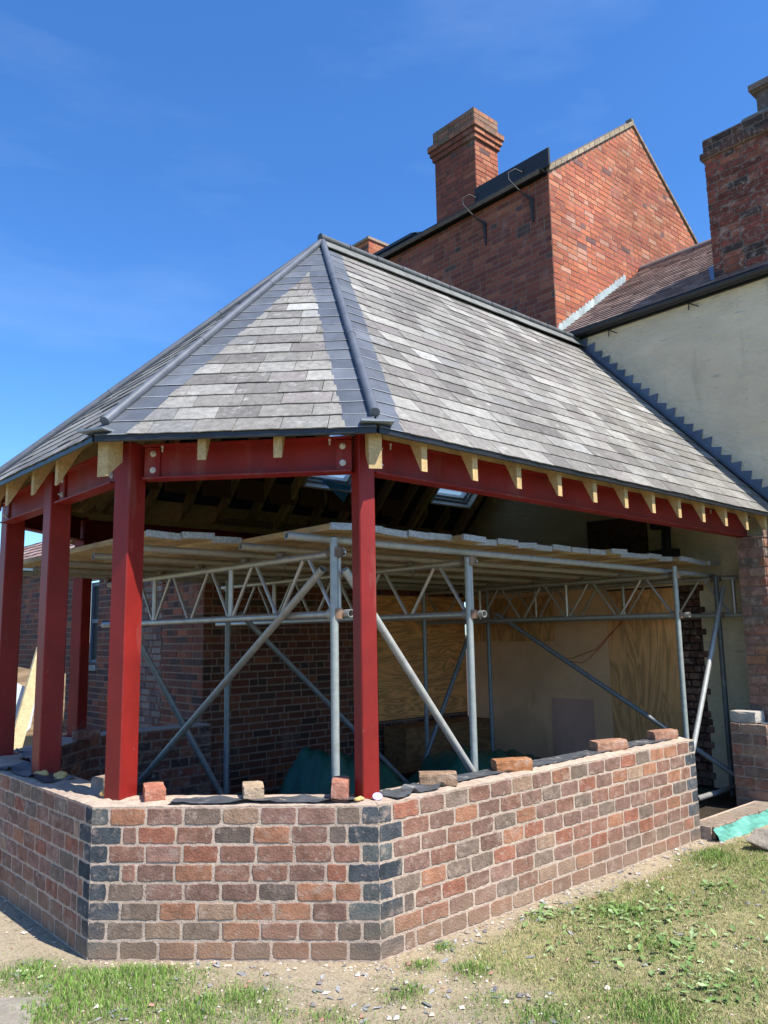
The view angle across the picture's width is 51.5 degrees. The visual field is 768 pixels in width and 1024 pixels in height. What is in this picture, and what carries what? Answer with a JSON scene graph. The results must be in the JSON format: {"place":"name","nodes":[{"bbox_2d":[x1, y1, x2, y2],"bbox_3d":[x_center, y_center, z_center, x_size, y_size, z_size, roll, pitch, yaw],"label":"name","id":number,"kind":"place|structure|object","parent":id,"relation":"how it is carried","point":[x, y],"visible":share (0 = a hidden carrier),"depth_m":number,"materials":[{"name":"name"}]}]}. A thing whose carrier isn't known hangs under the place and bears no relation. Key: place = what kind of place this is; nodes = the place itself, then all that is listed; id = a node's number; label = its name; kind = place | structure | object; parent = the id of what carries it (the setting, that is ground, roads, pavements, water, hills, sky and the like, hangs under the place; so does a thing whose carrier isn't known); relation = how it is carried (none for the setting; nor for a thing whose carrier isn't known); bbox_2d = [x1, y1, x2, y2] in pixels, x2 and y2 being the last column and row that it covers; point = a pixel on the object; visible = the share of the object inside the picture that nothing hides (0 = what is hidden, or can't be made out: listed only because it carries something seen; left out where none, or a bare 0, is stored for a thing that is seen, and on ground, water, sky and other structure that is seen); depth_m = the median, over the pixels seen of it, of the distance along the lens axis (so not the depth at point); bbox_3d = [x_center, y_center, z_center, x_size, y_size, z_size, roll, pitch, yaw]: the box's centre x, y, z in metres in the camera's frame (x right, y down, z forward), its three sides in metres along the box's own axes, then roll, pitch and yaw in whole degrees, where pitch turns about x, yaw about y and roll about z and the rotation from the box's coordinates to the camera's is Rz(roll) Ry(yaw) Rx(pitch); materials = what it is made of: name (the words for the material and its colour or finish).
{"place":"outdoors","nodes":[
{"label":"outdoors","id":0,"kind":"place"},
{"bbox_2d":[23,733,66,746],"bbox_3d":[-4.024,2.811,9.058,1.500,0.520,0.130,7,-12,-41],"label":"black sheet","id":1,"kind":"object","parent":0,"point":[28,740],"depth_m":9.05,"materials":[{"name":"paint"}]},
{"bbox_2d":[15,683,34,730],"bbox_3d":[-4.324,2.244,9.018,0.700,0.800,0.030,7,-12,-41],"label":"white panel","id":2,"kind":"object","parent":1,"relation":"on","point":[20,690],"visible":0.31,"depth_m":9.15,"materials":[{"name":"paint"}]},
{"bbox_2d":[0,635,767,1023],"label":"ground","id":3,"kind":"structure","parent":0,"point":[12,939],"depth_m":3.79,"materials":[{"name":"beige soil"}]},
{"bbox_2d":[0,996,45,1023],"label":"paving slab","id":4,"kind":"structure","parent":3,"relation":"on","point":[8,1015],"depth_m":3.42,"materials":[{"name":"stone"}]},
{"bbox_2d":[14,647,36,749],"bbox_3d":[-3.984,2.263,8.787,0.105,1.520,0.595,-5,-9,22],"label":"timber plank","id":5,"kind":"object","parent":3,"relation":"on","point":[24,712],"visible":0.42,"depth_m":8.81,"materials":[{"name":"beige wood"}]},
{"bbox_2d":[17,667,65,735],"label":"brown board","id":6,"kind":"object","parent":3,"relation":"on","point":[23,674],"visible":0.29,"depth_m":9.48,"materials":[{"name":"brown wood"}]},
{"bbox_2d":[18,518,467,794],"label":"brick outbuilding","id":7,"kind":"structure","parent":3,"relation":"on","point":[280,713],"depth_m":8.72,"materials":[{"name":"red brick"}]},
{"bbox_2d":[89,582,98,670],"bbox_3d":[-3.747,1.475,10.316,0.160,1.130,0.480,7,-12,-41],"label":"window","id":8,"kind":"structure","parent":7,"relation":"in","point":[95,586],"depth_m":10.40,"materials":[{"name":"white paint"}]},
{"bbox_2d":[376,596,466,720],"bbox_3d":[0.504,1.833,10.148,1.560,1.500,0.018,7,-12,-41],"label":"plywood sheet","id":9,"kind":"object","parent":7,"relation":"attached to","point":[399,697],"visible":0.71,"depth_m":10.07,"materials":[{"name":"brown wood"}]},
{"bbox_2d":[0,722,700,962],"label":"brick wall","id":10,"kind":"structure","parent":3,"relation":"on","point":[87,873],"depth_m":4.18,"materials":[{"name":"brown brick"}]},
{"bbox_2d":[16,747,31,761],"bbox_3d":[-2.616,1.809,5.960,0.176,0.024,0.867,4,-10,-30],"label":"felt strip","id":11,"kind":"object","parent":10,"relation":"on","point":[26,753],"visible":0.38,"depth_m":6.04,"materials":[{"name":"grey fabric"}]},
{"bbox_2d":[0,761,73,782],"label":"felt strip","id":12,"kind":"object","parent":10,"relation":"on","point":[23,769],"visible":0.73,"depth_m":5.11,"materials":[{"name":"grey fabric"}]},
{"bbox_2d":[34,770,48,775],"bbox_3d":[-2.162,1.650,5.018,0.083,0.045,0.082,7,-12,-41],"label":"foam lump","id":13,"kind":"object","parent":10,"relation":"on","point":[44,772],"visible":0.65,"depth_m":5.00,"materials":[{"name":"plastic"}]},
{"bbox_2d":[53,771,66,778],"bbox_3d":[-2.008,1.634,4.941,0.079,0.050,0.065,7,-12,-41],"label":"foam lump","id":14,"kind":"object","parent":10,"relation":"on","point":[60,774],"visible":0.92,"depth_m":4.92,"materials":[{"name":"plastic"}]},
{"bbox_2d":[72,729,99,739],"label":"loose brick","id":15,"kind":"object","parent":10,"relation":"on","point":[85,734],"visible":1,"depth_m":6.85,"materials":[{"name":"brown brick"}]},
{"bbox_2d":[91,775,104,789],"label":"loose brick","id":16,"kind":"object","parent":10,"relation":"on","point":[98,782],"visible":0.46,"depth_m":4.57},
{"bbox_2d":[142,782,165,801],"bbox_3d":[-1.242,1.514,4.297,0.110,0.070,0.214,3,-9,-20],"label":"loose brick","id":17,"kind":"object","parent":10,"relation":"on","point":[154,791],"visible":0.98,"depth_m":4.21,"materials":[{"name":"red brick"}]},
{"bbox_2d":[242,781,263,800],"bbox_3d":[-0.705,1.502,4.283,0.110,0.070,0.214,0,-9,-12],"label":"loose brick","id":18,"kind":"object","parent":10,"relation":"on","point":[251,790],"visible":0.94,"depth_m":4.19,"materials":[{"name":"beige brick"}]},
{"bbox_2d":[170,794,356,803],"bbox_3d":[-0.630,1.499,4.161,0.976,0.023,0.136,-1,-9,2],"label":"felt strip","id":19,"kind":"object","parent":10,"relation":"on","point":[301,798],"visible":0.91,"depth_m":4.16,"materials":[{"name":"grey fabric"}]},
{"bbox_2d":[331,775,349,801],"bbox_3d":[-0.231,1.470,4.229,0.090,0.100,0.210,0,-9,0],"label":"loose brick","id":20,"kind":"object","parent":10,"relation":"on","point":[340,787],"visible":0.98,"depth_m":4.13,"materials":[{"name":"brick"}]},
{"bbox_2d":[354,796,364,800],"bbox_3d":[-0.129,1.481,4.111,0.062,0.020,0.032,7,-12,-41],"label":"foam lump","id":21,"kind":"object","parent":10,"relation":"on","point":[359,798],"visible":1,"depth_m":4.10,"materials":[{"name":"yellow plastic"}]},
{"bbox_2d":[0,434,750,800],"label":"steel frame","id":22,"kind":"object","parent":10,"relation":"on","point":[48,516],"visible":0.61,"depth_m":4.73,"materials":[{"name":"red metal"}]},
{"bbox_2d":[0,233,767,544],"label":"slate roof","id":23,"kind":"structure","parent":22,"relation":"on","point":[323,335],"depth_m":6.03,"materials":[{"name":"grey stone"}]},
{"bbox_2d":[321,479,350,501],"bbox_3d":[-0.550,-0.235,8.938,0.471,0.220,0.048,7,-12,-44],"label":"blue sheet","id":24,"kind":"object","parent":23,"relation":"hanging from","point":[341,495],"visible":0.82,"depth_m":8.97,"materials":[{"name":"blue plastic"}]},
{"bbox_2d":[373,792,382,800],"bbox_3d":[-0.033,1.476,4.131,0.051,0.009,0.051,25,32,38],"label":"plastic lid","id":25,"kind":"object","parent":10,"relation":"on","point":[377,796],"visible":1,"depth_m":4.12,"materials":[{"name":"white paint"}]},
{"bbox_2d":[379,782,444,798],"bbox_3d":[0.179,1.514,4.381,0.176,0.031,0.481,-9,-12,44],"label":"felt strip","id":26,"kind":"object","parent":10,"relation":"on","point":[404,790],"visible":0.88,"depth_m":4.33,"materials":[{"name":"grey fabric"}]},
{"bbox_2d":[419,770,456,786],"bbox_3d":[0.306,1.513,4.510,0.214,0.070,0.110,-1,-8,0],"label":"loose brick","id":27,"kind":"object","parent":10,"relation":"on","point":[445,777],"visible":0.94,"depth_m":4.46,"materials":[{"name":"brown brick"}]},
{"bbox_2d":[491,757,532,771],"bbox_3d":[0.795,1.571,4.950,0.240,0.070,0.110,1,-8,-12],"label":"loose brick","id":28,"kind":"object","parent":10,"relation":"on","point":[511,764],"visible":0.99,"depth_m":4.90,"materials":[{"name":"orange brick"}]},
{"bbox_2d":[457,739,671,781],"bbox_3d":[1.277,1.664,5.423,2.601,0.010,0.170,7,-12,-41],"label":"felt strip","id":29,"kind":"object","parent":10,"relation":"on","point":[536,763],"visible":0.61,"depth_m":5.28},
{"bbox_2d":[589,738,627,751],"bbox_3d":[1.609,1.669,5.698,0.260,0.072,0.110,1,-8,-20],"label":"loose brick","id":30,"kind":"object","parent":10,"relation":"on","point":[614,744],"visible":0.98,"depth_m":5.66,"materials":[{"name":"red brick"}]},
{"bbox_2d":[646,728,677,739],"bbox_3d":[2.168,1.735,6.194,0.240,0.072,0.100,2,-8,-24],"label":"loose brick","id":31,"kind":"object","parent":10,"relation":"on","point":[662,734],"visible":0.98,"depth_m":6.16,"materials":[{"name":"red brick"}]},
{"bbox_2d":[0,845,767,1023],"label":"green grass","id":32,"kind":"structure","parent":3,"relation":"on","point":[104,973],"depth_m":3.56,"materials":[{"name":"green plant"}]},
{"bbox_2d":[21,863,767,1009],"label":"weeds","id":33,"kind":"object","parent":3,"relation":"on","point":[675,942],"visible":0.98,"depth_m":4.11,"materials":[{"name":"green plant"}]},
{"bbox_2d":[464,76,767,787],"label":"cream house","id":34,"kind":"structure","parent":3,"relation":"on","point":[700,310],"depth_m":8.45,"materials":[{"name":"paint"}]},
{"bbox_2d":[474,579,613,757],"bbox_3d":[1.848,1.933,9.831,0.018,2.120,2.175,7,-12,-41],"label":"painted board","id":35,"kind":"object","parent":34,"relation":"attached to","point":[531,680],"visible":0.43,"depth_m":9.67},
{"bbox_2d":[473,595,554,641],"bbox_3d":[1.594,1.375,10.160,0.012,0.550,1.390,7,-12,-41],"label":"plywood sheet","id":36,"kind":"object","parent":35,"relation":"attached to","point":[541,631],"visible":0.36,"depth_m":10.06,"materials":[{"name":"brown wood"}]},
{"bbox_2d":[474,591,631,662],"bbox_3d":[1.962,1.407,9.679,0.047,0.836,2.385,7,-12,-41],"label":"cable","id":37,"kind":"object","parent":35,"relation":"attached to","point":[602,642],"visible":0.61,"depth_m":9.07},
{"bbox_2d":[552,698,595,755],"bbox_3d":[2.219,2.545,9.312,0.004,0.700,0.600,7,-12,-41],"label":"plaster patch","id":38,"kind":"object","parent":35,"relation":"attached to","point":[573,721],"visible":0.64,"depth_m":9.33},
{"bbox_2d":[587,518,648,553],"bbox_3d":[2.664,0.289,9.103,0.030,0.440,0.760,7,-12,-41],"label":"dark panel","id":39,"kind":"object","parent":34,"relation":"attached to","point":[630,536],"visible":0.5,"depth_m":9.07,"materials":[{"name":"brown wood"}]},
{"bbox_2d":[606,588,683,741],"bbox_3d":[2.865,1.807,8.696,0.018,1.910,0.870,7,-12,-41],"label":"plywood sheet","id":40,"kind":"object","parent":34,"relation":"attached to","point":[644,667],"visible":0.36,"depth_m":8.71,"materials":[{"name":"brown wood"}]},
{"bbox_2d":[648,523,680,556],"bbox_3d":[3.066,0.176,8.574,0.110,0.771,0.558,7,-12,-41],"label":"rainwater pipe","id":41,"kind":"object","parent":34,"relation":"attached to","point":[666,551],"visible":0.3,"depth_m":8.54,"materials":[{"name":"black plastic"}]},
{"bbox_2d":[700,800,767,839],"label":"brick threshold","id":42,"kind":"object","parent":3,"relation":"on","point":[709,824],"visible":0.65,"depth_m":6.38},
{"bbox_2d":[713,809,767,841],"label":"membrane strip","id":43,"kind":"object","parent":3,"relation":"on","point":[748,824],"visible":0.94,"depth_m":6.27,"materials":[{"name":"teal plastic"}]},
{"bbox_2d":[730,722,767,806],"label":"brick stub wall","id":44,"kind":"structure","parent":3,"relation":"on","point":[750,749],"depth_m":7.05,"materials":[{"name":"brown brick"}]},
{"bbox_2d":[730,709,764,722],"bbox_3d":[3.299,1.853,7.218,0.190,0.100,0.230,5,-11,-40],"label":"loose brick","id":45,"kind":"object","parent":44,"relation":"on","point":[747,716],"visible":1,"depth_m":7.15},
{"bbox_2d":[736,530,767,720],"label":"brick pier","id":46,"kind":"structure","parent":3,"relation":"on","point":[752,553],"depth_m":7.38,"materials":[{"name":"brown brick"}]},
{"bbox_2d":[745,828,767,851],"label":"rock","id":47,"kind":"object","parent":3,"relation":"on","point":[757,839],"visible":0.94,"depth_m":5.74,"materials":[{"name":"stone"}]},
{"bbox_2d":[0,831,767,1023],"bbox_3d":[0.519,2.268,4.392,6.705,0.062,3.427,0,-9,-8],"label":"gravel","id":48,"kind":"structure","parent":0,"point":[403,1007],"depth_m":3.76,"materials":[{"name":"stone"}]},
{"bbox_2d":[0,0,767,634],"label":"sky","id":49,"kind":"structure","parent":0,"point":[160,160],"materials":[{"name":"blue"}]},
{"bbox_2d":[264,772,736,819],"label":"earth floor","id":50,"kind":"structure","parent":0,"point":[714,805],"depth_m":7.37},
{"bbox_2d":[277,746,404,793],"bbox_3d":[-0.348,2.479,7.528,1.608,0.563,1.208,7,-12,-41],"label":"tarpaulin","id":51,"kind":"object","parent":50,"relation":"on","point":[309,771],"visible":0.36,"depth_m":7.21,"materials":[{"name":"teal plastic"}]},
{"bbox_2d":[23,531,742,800],"bbox_3d":[0.212,1.597,7.186,5.970,2.204,3.770,7,-12,-41],"label":"scaffold","id":52,"kind":"object","parent":50,"relation":"on","point":[335,613],"visible":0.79,"depth_m":6.67,"materials":[{"name":"metal"}]},
{"bbox_2d":[23,530,180,568],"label":"scaffold board","id":53,"kind":"object","parent":52,"relation":"on","point":[153,537],"visible":0.66,"depth_m":5.56,"materials":[{"name":"brown wood"}]},
{"bbox_2d":[79,531,214,561],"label":"scaffold board","id":54,"kind":"object","parent":52,"relation":"on","point":[190,537],"visible":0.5,"depth_m":5.21,"materials":[{"name":"brown wood"}]},
{"bbox_2d":[69,536,241,568],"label":"scaffold board","id":55,"kind":"object","parent":52,"relation":"on","point":[219,541],"visible":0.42,"depth_m":5.44,"materials":[{"name":"brown wood"}]},
{"bbox_2d":[100,522,351,569],"bbox_3d":[-1.401,0.306,6.049,0.227,0.053,3.552,7,-12,-41],"label":"scaffold board","id":56,"kind":"object","parent":52,"relation":"on","point":[331,528],"visible":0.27,"depth_m":5.09,"materials":[{"name":"brown wood"}]},
{"bbox_2d":[155,526,382,565],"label":"scaffold board","id":57,"kind":"object","parent":52,"relation":"on","point":[378,529],"visible":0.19,"depth_m":5.53,"materials":[{"name":"brown wood"}]},
{"bbox_2d":[143,527,406,571],"bbox_3d":[-1.085,0.347,6.379,0.227,0.054,3.467,7,-12,-41],"label":"scaffold board","id":58,"kind":"object","parent":52,"relation":"on","point":[388,534],"visible":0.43,"depth_m":5.54,"materials":[{"name":"brown wood"}]},
{"bbox_2d":[174,530,433,572],"bbox_3d":[-0.927,0.371,6.543,0.227,0.053,3.530,7,-12,-41],"label":"scaffold board","id":59,"kind":"object","parent":52,"relation":"on","point":[415,536],"visible":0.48,"depth_m":5.31,"materials":[{"name":"brown wood"}]},
{"bbox_2d":[218,534,485,574],"bbox_3d":[-0.543,0.402,6.797,0.227,0.051,3.533,7,-12,-41],"label":"scaffold board","id":60,"kind":"object","parent":52,"relation":"on","point":[463,539],"visible":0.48,"depth_m":5.65,"materials":[{"name":"brown wood"}]},
{"bbox_2d":[239,539,496,575],"bbox_3d":[-0.392,0.428,6.969,0.227,0.050,3.396,7,-12,-41],"label":"scaffold board","id":61,"kind":"object","parent":52,"relation":"on","point":[489,542],"visible":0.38,"depth_m":5.91,"materials":[{"name":"brown wood"}]},
{"bbox_2d":[251,538,517,575],"bbox_3d":[-0.236,0.436,7.137,0.227,0.044,3.466,7,-12,-41],"label":"scaffold board","id":62,"kind":"object","parent":52,"relation":"on","point":[501,542],"visible":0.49,"depth_m":5.99,"materials":[{"name":"brown wood"}]},
{"bbox_2d":[265,542,536,576],"bbox_3d":[-0.045,0.464,7.265,0.227,0.054,3.408,7,-12,-41],"label":"scaffold board","id":63,"kind":"object","parent":52,"relation":"on","point":[522,545],"visible":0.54,"depth_m":6.15,"materials":[{"name":"brown wood"}]},
{"bbox_2d":[376,532,451,550],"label":"scaffold board","id":64,"kind":"object","parent":52,"relation":"on","point":[439,537],"visible":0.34,"depth_m":5.49,"materials":[{"name":"brown wood"}]},
{"bbox_2d":[285,544,551,577],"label":"scaffold board","id":65,"kind":"object","parent":52,"relation":"on","point":[542,548],"visible":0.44,"depth_m":6.27,"materials":[{"name":"brown wood"}]},
{"bbox_2d":[329,547,588,579],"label":"scaffold board","id":66,"kind":"object","parent":52,"relation":"on","point":[576,550],"visible":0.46,"depth_m":6.58,"materials":[{"name":"brown wood"}]},
{"bbox_2d":[376,549,605,576],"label":"scaffold board","id":67,"kind":"object","parent":52,"relation":"on","point":[595,552],"visible":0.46,"depth_m":6.76,"materials":[{"name":"brown wood"}]},
{"bbox_2d":[383,549,627,576],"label":"scaffold board","id":68,"kind":"object","parent":52,"relation":"on","point":[609,552],"visible":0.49,"depth_m":6.77,"materials":[{"name":"brown wood"}]},
{"bbox_2d":[392,553,634,577],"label":"scaffold board","id":69,"kind":"object","parent":52,"relation":"on","point":[622,556],"visible":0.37,"depth_m":7.14,"materials":[{"name":"brown wood"}]},
{"bbox_2d":[378,553,648,581],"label":"scaffold board","id":70,"kind":"object","parent":52,"relation":"on","point":[640,556],"visible":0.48,"depth_m":7.25,"materials":[{"name":"brown wood"}]},
{"bbox_2d":[477,544,570,560],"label":"scaffold board","id":71,"kind":"object","parent":52,"relation":"on","point":[556,548],"visible":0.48,"depth_m":6.39,"materials":[{"name":"brown wood"}]},
{"bbox_2d":[400,556,672,582],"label":"scaffold board","id":72,"kind":"object","parent":52,"relation":"on","point":[664,559],"visible":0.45,"depth_m":7.59,"materials":[{"name":"brown wood"}]},
{"bbox_2d":[431,553,661,578],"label":"scaffold board","id":73,"kind":"object","parent":52,"relation":"on","point":[652,556],"visible":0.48,"depth_m":7.39,"materials":[{"name":"brown wood"}]},
{"bbox_2d":[417,556,692,583],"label":"scaffold board","id":74,"kind":"object","parent":52,"relation":"on","point":[680,559],"visible":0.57,"depth_m":7.74,"materials":[{"name":"brown wood"}]},
{"bbox_2d":[473,559,694,580],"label":"scaffold board","id":75,"kind":"object","parent":52,"relation":"on","point":[614,569],"visible":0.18,"depth_m":8.09,"materials":[{"name":"brown wood"}]},
{"bbox_2d":[473,559,705,581],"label":"scaffold board","id":76,"kind":"object","parent":52,"relation":"on","point":[699,563],"visible":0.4,"depth_m":8.13,"materials":[{"name":"brown wood"}]},
{"bbox_2d":[499,561,720,581],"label":"scaffold board","id":77,"kind":"object","parent":52,"relation":"on","point":[712,563],"visible":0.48,"depth_m":7.96,"materials":[{"name":"brown wood"}]},
{"bbox_2d":[384,716,490,773],"bbox_3d":[0.682,2.851,9.812,1.480,0.500,0.380,7,-12,-41],"label":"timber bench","id":78,"kind":"object","parent":50,"relation":"on","point":[404,748],"visible":0.57,"depth_m":9.43,"materials":[{"name":"brown wood"}]},
{"bbox_2d":[401,744,536,783],"bbox_3d":[1.062,2.708,8.631,2.108,0.393,1.207,7,-12,-41],"label":"tarpaulin","id":79,"kind":"object","parent":50,"relation":"on","point":[443,760],"visible":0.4,"depth_m":8.23,"materials":[{"name":"teal plastic"}]},
{"bbox_2d":[352,107,698,601],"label":"brick house","id":80,"kind":"structure","parent":0,"point":[539,236],"depth_m":11.22,"materials":[{"name":"brick"}]},
{"bbox_2d":[441,826,767,1023],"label":"dry grass","id":81,"kind":"structure","parent":0,"point":[697,970],"depth_m":4.08,"materials":[{"name":"plant"}]},
{"bbox_2d":[697,788,713,794],"bbox_3d":[2.456,2.674,7.894,1.208,0.188,1.158,7,-12,-41],"label":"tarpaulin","id":82,"kind":"object","parent":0,"point":[701,791],"visible":0.02,"depth_m":7.85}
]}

